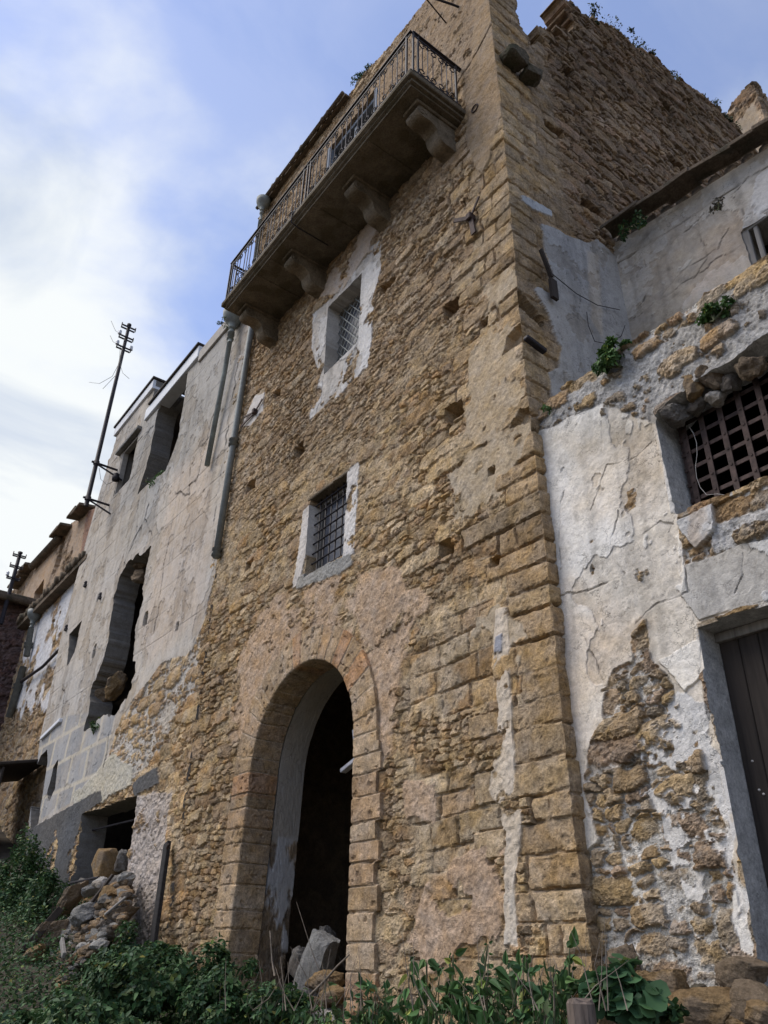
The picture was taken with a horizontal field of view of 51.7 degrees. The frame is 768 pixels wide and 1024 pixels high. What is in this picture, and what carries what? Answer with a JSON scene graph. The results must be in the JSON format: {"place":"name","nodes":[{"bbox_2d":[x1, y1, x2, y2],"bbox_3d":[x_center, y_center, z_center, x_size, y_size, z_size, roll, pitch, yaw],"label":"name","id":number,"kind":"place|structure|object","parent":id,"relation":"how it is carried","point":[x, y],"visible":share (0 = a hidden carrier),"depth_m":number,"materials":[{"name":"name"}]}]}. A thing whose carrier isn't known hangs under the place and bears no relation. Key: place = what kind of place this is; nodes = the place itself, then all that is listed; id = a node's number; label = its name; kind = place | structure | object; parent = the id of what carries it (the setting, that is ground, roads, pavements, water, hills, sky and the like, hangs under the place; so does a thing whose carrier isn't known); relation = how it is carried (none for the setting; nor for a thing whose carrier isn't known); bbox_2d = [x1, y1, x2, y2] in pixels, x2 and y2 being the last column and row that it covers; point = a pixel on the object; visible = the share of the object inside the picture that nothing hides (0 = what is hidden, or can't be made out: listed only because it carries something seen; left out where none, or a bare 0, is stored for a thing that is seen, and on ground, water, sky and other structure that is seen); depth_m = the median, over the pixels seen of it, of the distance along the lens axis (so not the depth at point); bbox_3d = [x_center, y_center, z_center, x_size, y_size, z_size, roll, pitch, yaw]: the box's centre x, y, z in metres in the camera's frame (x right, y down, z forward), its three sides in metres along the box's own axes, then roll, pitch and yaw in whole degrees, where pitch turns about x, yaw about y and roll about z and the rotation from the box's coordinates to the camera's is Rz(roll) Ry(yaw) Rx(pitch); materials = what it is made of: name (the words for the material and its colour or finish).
{"place":"outdoors","nodes":[
{"label":"outdoors","id":0,"kind":"place"},
{"bbox_2d":[0,829,346,1023],"bbox_3d":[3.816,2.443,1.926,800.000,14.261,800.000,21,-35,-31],"label":"ground","id":1,"kind":"structure","parent":0,"point":[6,843],"depth_m":10.39,"materials":[{"name":"green plant"}]},
{"bbox_2d":[0,590,35,730],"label":"dark cottage","id":2,"kind":"structure","parent":1,"relation":"on","point":[11,637],"depth_m":25.53,"materials":[{"name":"stone"}]},
{"bbox_2d":[0,551,26,624],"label":"utility pole","id":3,"kind":"object","parent":2,"relation":"on","point":[19,556],"visible":1,"depth_m":25.92,"materials":[{"name":"black metal"}]},
{"bbox_2d":[0,759,41,784],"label":"lean to shed","id":4,"kind":"object","parent":1,"relation":"on","point":[14,770],"visible":0.84,"depth_m":18.43,"materials":[{"name":"wood"}]},
{"bbox_2d":[0,822,54,911],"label":"bush","id":5,"kind":"object","parent":1,"relation":"on","point":[29,867],"visible":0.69,"depth_m":13.69,"materials":[{"name":"green plant"}]},
{"bbox_2d":[20,943,45,963],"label":"fallen stone","id":6,"kind":"object","parent":1,"relation":"on","point":[30,954],"visible":0.65,"depth_m":10.49,"materials":[{"name":"beige stone"}]},
{"bbox_2d":[12,867,70,926],"bbox_3d":[-5.504,6.172,12.575,0.862,1.017,0.794,-22,-37,35],"label":"bush","id":7,"kind":"object","parent":1,"relation":"on","point":[40,889],"visible":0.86,"depth_m":12.50,"materials":[{"name":"green plant"}]},
{"bbox_2d":[19,906,63,953],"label":"beam","id":8,"kind":"structure","parent":1,"relation":"on","point":[56,913],"depth_m":11.12,"materials":[{"name":"brown wood"}]},
{"bbox_2d":[0,551,86,852],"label":"rubble house","id":9,"kind":"structure","parent":1,"relation":"on","point":[40,621],"depth_m":21.71,"materials":[{"name":"paint"}]},
{"bbox_2d":[27,919,68,951],"bbox_3d":[-4.852,6.091,11.212,0.839,0.410,0.598,-36,-37,19],"label":"fallen stone","id":10,"kind":"object","parent":1,"relation":"on","point":[56,927],"visible":0.29,"depth_m":11.08,"materials":[{"name":"brown stone"}]},
{"bbox_2d":[7,459,109,598],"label":"brown gabled house","id":11,"kind":"structure","parent":1,"relation":"on","point":[64,546],"depth_m":32.18,"materials":[{"name":"paint"}]},
{"bbox_2d":[59,937,65,958],"bbox_3d":[-3.906,5.298,9.637,0.043,0.231,0.390,16,-33,-24],"label":"plank","id":12,"kind":"object","parent":1,"relation":"on","point":[62,947],"visible":1,"depth_m":9.60,"materials":[{"name":"grey wood"}]},
{"bbox_2d":[0,986,160,1023],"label":"bush","id":13,"kind":"object","parent":1,"relation":"on","point":[77,1006],"visible":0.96,"depth_m":6.60,"materials":[{"name":"green plant"}]},
{"bbox_2d":[50,872,136,990],"bbox_3d":[-4.431,6.180,10.962,1.429,2.150,3.478,14,-32,-21],"label":"rubble pile","id":14,"kind":"object","parent":1,"relation":"on","point":[90,937],"visible":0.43,"depth_m":10.40,"materials":[{"name":"grey stone"}]},
{"bbox_2d":[56,880,88,915],"bbox_3d":[-4.705,5.819,11.953,0.313,0.219,0.628,24,-80,-41],"label":"fallen stone","id":15,"kind":"object","parent":14,"relation":"on","point":[70,898],"visible":0.81,"depth_m":11.87,"materials":[{"name":"brown stone"}]},
{"bbox_2d":[69,901,96,926],"bbox_3d":[-4.157,5.575,10.980,0.459,0.282,0.398,-30,-28,16],"label":"fallen stone","id":16,"kind":"object","parent":14,"relation":"on","point":[81,914],"visible":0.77,"depth_m":10.85,"materials":[{"name":"grey stone"}]},
{"bbox_2d":[91,874,113,901],"bbox_3d":[-3.955,5.288,11.131,0.260,0.383,0.057,7,-30,-10],"label":"stick","id":17,"kind":"object","parent":16,"relation":"on","point":[108,880],"visible":0.9,"depth_m":11.13,"materials":[{"name":"brown wood"}]},
{"bbox_2d":[69,876,98,883],"bbox_3d":[-4.693,5.758,12.384,0.719,0.089,0.030,-19,-36,32],"label":"rod","id":18,"kind":"object","parent":14,"relation":"on","point":[82,880],"visible":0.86,"depth_m":12.37,"materials":[{"name":"black metal"}]},
{"bbox_2d":[81,884,99,897],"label":"fallen stone","id":19,"kind":"object","parent":14,"relation":"on","point":[90,890],"visible":0.83,"depth_m":11.79,"materials":[{"name":"grey stone"}]},
{"bbox_2d":[91,876,107,887],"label":"fallen stone","id":20,"kind":"object","parent":14,"relation":"on","point":[100,881],"visible":0.77,"depth_m":11.72,"materials":[{"name":"grey stone"}]},
{"bbox_2d":[91,848,117,877],"bbox_3d":[-4.398,5.552,12.534,0.346,0.448,0.335,-23,-35,36],"label":"squared block","id":21,"kind":"object","parent":14,"relation":"on","point":[103,862],"depth_m":12.41,"materials":[{"name":"beige stone"}]},
{"bbox_2d":[98,885,115,908],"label":"fallen stone","id":22,"kind":"object","parent":14,"relation":"on","point":[105,889],"visible":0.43,"depth_m":10.96,"materials":[{"name":"brown stone"}]},
{"bbox_2d":[100,927,125,940],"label":"fallen stone","id":23,"kind":"object","parent":14,"relation":"on","point":[109,936],"visible":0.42,"depth_m":10.02,"materials":[{"name":"stone"}]},
{"bbox_2d":[104,896,125,915],"bbox_3d":[-3.502,5.135,10.323,0.251,0.239,0.038,4,-30,-5],"label":"stick","id":24,"kind":"object","parent":14,"relation":"on","point":[115,906],"visible":1,"depth_m":10.31,"materials":[{"name":"grey wood"}]},
{"bbox_2d":[101,905,139,920],"bbox_3d":[-3.476,5.303,10.398,0.451,0.178,0.386,-34,-36,20],"label":"fallen stone","id":25,"kind":"object","parent":14,"relation":"on","point":[132,910],"visible":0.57,"depth_m":10.33,"materials":[{"name":"brown stone"}]},
{"bbox_2d":[108,871,133,884],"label":"fallen stone","id":26,"kind":"object","parent":14,"relation":"on","point":[114,879],"visible":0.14,"depth_m":11.44,"materials":[{"name":"grey stone"}]},
{"bbox_2d":[24,309,253,946],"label":"plastered house","id":27,"kind":"structure","parent":1,"relation":"on","point":[129,655],"depth_m":15.47,"materials":[{"name":"paint"}]},
{"bbox_2d":[87,717,99,734],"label":"wall plant","id":28,"kind":"object","parent":27,"relation":"attached to","point":[93,727],"depth_m":15.41,"materials":[{"name":"green plant"}]},
{"bbox_2d":[83,321,135,514],"bbox_3d":[-7.510,-2.638,21.592,1.760,6.386,0.835,-11,-32,20],"label":"utility pole","id":29,"kind":"object","parent":27,"relation":"attached to","point":[115,478],"visible":1,"depth_m":21.07,"materials":[{"name":"black metal"}]},
{"bbox_2d":[114,849,127,871],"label":"fallen stone","id":30,"kind":"object","parent":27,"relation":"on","point":[121,863],"visible":0.95,"depth_m":12.25,"materials":[{"name":"grey stone"}]},
{"bbox_2d":[114,436,137,495],"bbox_3d":[-6.533,-1.179,20.294,0.130,1.400,1.100,21,-35,-31],"label":"window frame","id":31,"kind":"structure","parent":27,"relation":"in","point":[125,454],"depth_m":20.68,"materials":[{"name":"concrete"}]},
{"bbox_2d":[148,469,165,487],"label":"sill plant","id":32,"kind":"object","parent":27,"relation":"attached to","point":[157,475],"visible":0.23,"depth_m":17.58,"materials":[{"name":"green plant"}]},
{"bbox_2d":[217,317,236,330],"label":"wall plant","id":33,"kind":"object","parent":27,"relation":"attached to","point":[222,322],"depth_m":16.10,"materials":[{"name":"green plant"}]},
{"bbox_2d":[103,997,177,1023],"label":"weed clump","id":34,"kind":"object","parent":1,"relation":"on","point":[171,1013],"visible":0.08,"depth_m":7.29,"materials":[{"name":"green plant"}]},
{"bbox_2d":[82,920,224,1021],"bbox_3d":[-2.276,4.249,7.271,1.859,0.924,1.063,-23,-38,36],"label":"bush","id":35,"kind":"object","parent":1,"relation":"on","point":[128,971],"visible":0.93,"depth_m":6.97,"materials":[{"name":"green plant"}]},
{"bbox_2d":[0,870,352,1023],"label":"ground cover","id":36,"kind":"object","parent":1,"relation":"on","point":[9,917],"visible":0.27,"depth_m":9.95,"materials":[{"name":"green plant"}]},
{"bbox_2d":[149,840,170,945],"bbox_3d":[-2.970,5.085,10.499,0.100,1.414,0.659,8,-30,-12],"label":"charred plank","id":37,"kind":"object","parent":36,"relation":"on","point":[155,926],"visible":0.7,"depth_m":10.49,"materials":[{"name":"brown wood"}]},
{"bbox_2d":[270,933,275,976],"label":"branch","id":38,"kind":"object","parent":36,"relation":"on","point":[272,957],"visible":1,"depth_m":8.15,"materials":[{"name":"wood"}]},
{"bbox_2d":[237,979,313,1023],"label":"bush","id":39,"kind":"object","parent":36,"relation":"on","point":[267,1013],"visible":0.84,"depth_m":6.22,"materials":[{"name":"green plant"}]},
{"bbox_2d":[310,954,349,995],"bbox_3d":[-0.582,4.368,7.313,0.032,0.507,0.887,21,-35,-31],"label":"branch","id":40,"kind":"object","parent":36,"relation":"on","point":[326,979],"visible":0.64,"depth_m":7.26,"materials":[{"name":"wood"}]},
{"bbox_2d":[169,932,262,1023],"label":"bush","id":41,"kind":"object","parent":1,"relation":"on","point":[199,994],"visible":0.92,"depth_m":6.68,"materials":[{"name":"green plant"}]},
{"bbox_2d":[183,958,263,1023],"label":"weed clump","id":42,"kind":"object","parent":1,"relation":"on","point":[245,986],"visible":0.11,"depth_m":7.08,"materials":[{"name":"green plant"}]},
{"bbox_2d":[237,995,339,1023],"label":"weed clump","id":43,"kind":"object","parent":1,"relation":"on","point":[308,1019],"visible":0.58,"depth_m":6.12,"materials":[{"name":"green plant"}]},
{"bbox_2d":[278,987,344,1023],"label":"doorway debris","id":44,"kind":"object","parent":1,"relation":"on","point":[329,1009],"visible":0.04,"depth_m":7.48,"materials":[{"name":"grey stone"}]},
{"bbox_2d":[288,946,305,977],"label":"fallen stone","id":45,"kind":"object","parent":44,"relation":"on","point":[298,951],"visible":0.45,"depth_m":8.64,"materials":[{"name":"grey stone"}]},
{"bbox_2d":[304,969,344,992],"bbox_3d":[-0.576,4.621,7.755,0.352,0.230,0.292,-10,-25,30],"label":"fallen stone","id":46,"kind":"object","parent":44,"relation":"on","point":[316,979],"visible":0.54,"depth_m":7.71,"materials":[{"name":"brown stone"}]},
{"bbox_2d":[319,984,344,1008],"bbox_3d":[-0.476,4.593,7.518,0.252,0.191,0.309,20,-46,-40],"label":"fallen stone","id":47,"kind":"object","parent":44,"relation":"on","point":[337,990],"visible":0.71,"depth_m":7.46,"materials":[{"name":"brown stone"}]},
{"bbox_2d":[291,929,339,996],"bbox_3d":[-0.710,4.780,8.234,0.246,0.771,0.345,23,-11,-41],"label":"stone slab","id":48,"kind":"object","parent":1,"relation":"on","point":[322,943],"depth_m":8.17,"materials":[{"name":"grey stone"}]},
{"bbox_2d":[296,902,345,970],"bbox_3d":[0.069,4.433,8.019,1.717,1.234,1.060,-20,-36,33],"label":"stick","id":49,"kind":"object","parent":1,"relation":"on","point":[310,945],"visible":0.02,"depth_m":8.10,"materials":[{"name":"brown wood"}]},
{"bbox_2d":[319,925,336,937],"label":"fallen stone","id":50,"kind":"object","parent":1,"relation":"on","point":[327,928],"visible":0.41,"depth_m":9.09,"materials":[{"name":"grey stone"}]},
{"bbox_2d":[81,921,628,1010],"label":"dry stalks","id":51,"kind":"object","parent":1,"relation":"on","point":[482,1002],"visible":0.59,"depth_m":4.98,"materials":[{"name":"brown plant"}]},
{"bbox_2d":[321,972,424,1023],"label":"weed clump","id":52,"kind":"object","parent":1,"relation":"on","point":[384,1015],"visible":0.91,"depth_m":5.55,"materials":[{"name":"green plant"}]},
{"bbox_2d":[159,0,757,1023],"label":"tower house","id":53,"kind":"structure","parent":1,"relation":"on","point":[425,300],"depth_m":9.88,"materials":[{"name":"stone"}]},
{"bbox_2d":[308,469,349,569],"bbox_3d":[-0.662,0.194,10.441,0.250,1.255,1.030,21,-35,-31],"label":"window","id":54,"kind":"structure","parent":53,"relation":"in","point":[330,543],"depth_m":10.60,"materials":[{"name":"black metal"}]},
{"bbox_2d":[340,730,353,772],"bbox_3d":[-0.347,2.884,9.641,0.090,0.475,0.600,18,-34,-27],"label":"broken door frame","id":55,"kind":"object","parent":53,"relation":"attached to","point":[347,767],"visible":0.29,"depth_m":9.65,"materials":[{"name":"white paint"}]},
{"bbox_2d":[336,293,360,361],"bbox_3d":[-0.412,-2.774,12.156,0.114,1.390,0.942,21,-35,-31],"label":"window","id":56,"kind":"structure","parent":53,"relation":"in","point":[349,329],"depth_m":12.40,"materials":[{"name":"grey metal"}]},
{"bbox_2d":[327,87,377,169],"bbox_3d":[-0.545,-5.772,13.850,0.230,3.300,1.600,21,-35,-31],"label":"balcony door","id":57,"kind":"structure","parent":53,"relation":"in","point":[369,109],"depth_m":14.71,"materials":[{"name":"grey paint"}]},
{"bbox_2d":[350,63,371,85],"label":"wall plant","id":58,"kind":"object","parent":53,"relation":"on","point":[367,66],"depth_m":15.00,"materials":[{"name":"green plant"}]},
{"bbox_2d":[572,2,602,24],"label":"wall plant","id":59,"kind":"object","parent":53,"relation":"on","point":[594,11],"depth_m":13.79,"materials":[{"name":"green plant"}]},
{"bbox_2d":[602,14,643,54],"bbox_3d":[4.249,-8.863,14.791,0.835,0.292,1.451,-18,-35,30],"label":"wall plant","id":60,"kind":"object","parent":53,"relation":"attached to","point":[631,30],"depth_m":14.68,"materials":[{"name":"green plant"}]},
{"bbox_2d":[631,35,679,80],"bbox_3d":[5.285,-8.832,15.679,1.515,0.307,0.538,21,-35,-31],"label":"wall plant","id":61,"kind":"object","parent":53,"relation":"attached to","point":[650,52],"depth_m":15.38,"materials":[{"name":"green plant"}]},
{"bbox_2d":[711,97,742,129],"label":"wall plant","id":62,"kind":"object","parent":53,"relation":"on","point":[726,114],"depth_m":16.98,"materials":[{"name":"green plant"}]},
{"bbox_2d":[727,81,767,151],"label":"ruined turret","id":63,"kind":"object","parent":53,"relation":"on","point":[747,109],"visible":0.3,"depth_m":19.10,"materials":[{"name":"stone"}]},
{"bbox_2d":[398,950,524,1023],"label":"weed clump","id":64,"kind":"object","parent":1,"relation":"on","point":[460,1012],"visible":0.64,"depth_m":5.04,"materials":[{"name":"green plant"}]},
{"bbox_2d":[419,958,439,1016],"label":"nettle","id":65,"kind":"object","parent":64,"relation":"on","point":[422,964],"visible":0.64,"depth_m":5.42,"materials":[{"name":"green plant"}]},
{"bbox_2d":[440,947,467,1018],"bbox_3d":[0.433,3.064,5.117,0.173,0.449,0.157,-22,-37,35],"label":"nettle","id":66,"kind":"object","parent":64,"relation":"on","point":[459,952],"visible":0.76,"depth_m":5.13,"materials":[{"name":"green plant"}]},
{"bbox_2d":[474,941,492,1022],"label":"nettle","id":67,"kind":"object","parent":64,"relation":"on","point":[483,960],"visible":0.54,"depth_m":5.03,"materials":[{"name":"green plant"}]},
{"bbox_2d":[450,948,578,1023],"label":"weed clump","id":68,"kind":"object","parent":1,"relation":"on","point":[539,996],"visible":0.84,"depth_m":4.57,"materials":[{"name":"green plant"}]},
{"bbox_2d":[520,954,532,1020],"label":"nettle","id":69,"kind":"object","parent":68,"relation":"on","point":[525,961],"visible":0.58,"depth_m":4.69,"materials":[{"name":"green plant"}]},
{"bbox_2d":[543,971,560,1023],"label":"nettle","id":70,"kind":"object","parent":68,"relation":"on","point":[548,987],"visible":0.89,"depth_m":4.22,"materials":[{"name":"green plant"}]},
{"bbox_2d":[563,926,585,1012],"bbox_3d":[1.070,2.639,4.470,0.150,0.546,0.126,-11,-32,20],"label":"nettle","id":71,"kind":"object","parent":68,"relation":"on","point":[568,979],"visible":0.68,"depth_m":4.50,"materials":[{"name":"green plant"}]},
{"bbox_2d":[566,997,596,1023],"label":"wooden post","id":72,"kind":"object","parent":1,"relation":"on","point":[581,1011],"visible":1,"depth_m":3.59,"materials":[{"name":"grey wood"}]},
{"bbox_2d":[573,953,673,1023],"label":"mallow plant","id":73,"kind":"object","parent":1,"relation":"on","point":[647,1002],"visible":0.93,"depth_m":4.16,"materials":[{"name":"green plant"}]},
{"bbox_2d":[528,117,767,1023],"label":"whitewashed house","id":74,"kind":"structure","parent":1,"relation":"on","point":[655,448],"depth_m":6.04,"materials":[{"name":"paint"}]},
{"bbox_2d":[539,404,551,414],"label":"wall plant","id":75,"kind":"object","parent":74,"relation":"attached to","point":[544,407],"depth_m":7.61,"materials":[{"name":"green plant"}]},
{"bbox_2d":[591,335,631,376],"bbox_3d":[2.077,-1.400,7.122,0.457,0.392,0.320,3,-30,-3],"label":"wall plant","id":76,"kind":"object","parent":74,"relation":"attached to","point":[608,354],"depth_m":7.07,"materials":[{"name":"green plant"}]},
{"bbox_2d":[617,210,647,241],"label":"wall plant","id":77,"kind":"object","parent":74,"relation":"attached to","point":[642,223],"depth_m":10.04,"materials":[{"name":"green plant"}]},
{"bbox_2d":[694,295,735,325],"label":"wall plant","id":78,"kind":"object","parent":74,"relation":"attached to","point":[712,312],"depth_m":6.30,"materials":[{"name":"green plant"}]},
{"bbox_2d":[709,195,724,214],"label":"wall plant","id":79,"kind":"object","parent":74,"relation":"attached to","point":[717,206],"depth_m":9.11,"materials":[{"name":"green plant"}]},
{"bbox_2d":[676,361,767,504],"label":"window","id":80,"kind":"structure","parent":74,"relation":"in","point":[690,468],"depth_m":6.19,"materials":[{"name":"metal"}]},
{"bbox_2d":[719,630,767,887],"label":"door","id":81,"kind":"structure","parent":74,"relation":"in","point":[745,659],"depth_m":5.35,"materials":[{"name":"brown wood"}]},
{"bbox_2d":[742,211,767,264],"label":"window frame","id":82,"kind":"structure","parent":74,"relation":"in","point":[746,234],"depth_m":8.93,"materials":[{"name":"grey wood"}]},
{"bbox_2d":[641,969,689,996],"bbox_3d":[1.728,2.920,4.844,0.175,0.205,0.263,25,-49,-36],"label":"fallen stone","id":83,"kind":"object","parent":1,"relation":"on","point":[674,979],"visible":0.4,"depth_m":4.80,"materials":[{"name":"brown stone"}]},
{"bbox_2d":[631,970,649,976],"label":"fallen stone","id":84,"kind":"object","parent":83,"relation":"on","point":[639,973],"visible":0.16,"depth_m":4.95,"materials":[{"name":"brown stone"}]},
{"bbox_2d":[605,943,639,971],"bbox_3d":[1.544,2.915,5.132,0.154,0.167,0.282,25,-52,-36],"label":"fallen stone","id":85,"kind":"object","parent":84,"relation":"on","point":[626,950],"visible":0.47,"depth_m":5.09,"materials":[{"name":"beige stone"}]},
{"bbox_2d":[659,997,690,1023],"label":"bush","id":86,"kind":"object","parent":1,"relation":"on","point":[676,1013],"visible":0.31,"depth_m":4.19,"materials":[{"name":"green plant"}]},
{"bbox_2d":[668,986,731,1023],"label":"fallen stone","id":87,"kind":"object","parent":1,"relation":"on","point":[708,1005],"visible":0.67,"depth_m":4.39,"materials":[{"name":"brown stone"}]},
{"bbox_2d":[690,983,706,987],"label":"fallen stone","id":88,"kind":"object","parent":87,"relation":"on","point":[698,985],"visible":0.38,"depth_m":4.65,"materials":[{"name":"brown stone"}]},
{"bbox_2d":[714,955,767,987],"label":"fallen stone","id":89,"kind":"object","parent":87,"relation":"on","point":[729,971],"visible":0.77,"depth_m":4.49,"materials":[{"name":"brown stone"}]},
{"bbox_2d":[729,979,767,1023],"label":"fallen stone","id":90,"kind":"object","parent":1,"relation":"on","point":[742,991],"visible":0.74,"depth_m":4.34,"materials":[{"name":"brown stone"}]},
{"bbox_2d":[744,999,767,1023],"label":"fallen stone","id":91,"kind":"object","parent":1,"relation":"on","point":[756,1011],"visible":1,"depth_m":4.04,"materials":[{"name":"brown stone"}]},
{"bbox_2d":[0,0,767,590],"label":"sky","id":92,"kind":"structure","parent":0,"point":[140,140],"materials":[{"name":"blue"}]}
]}

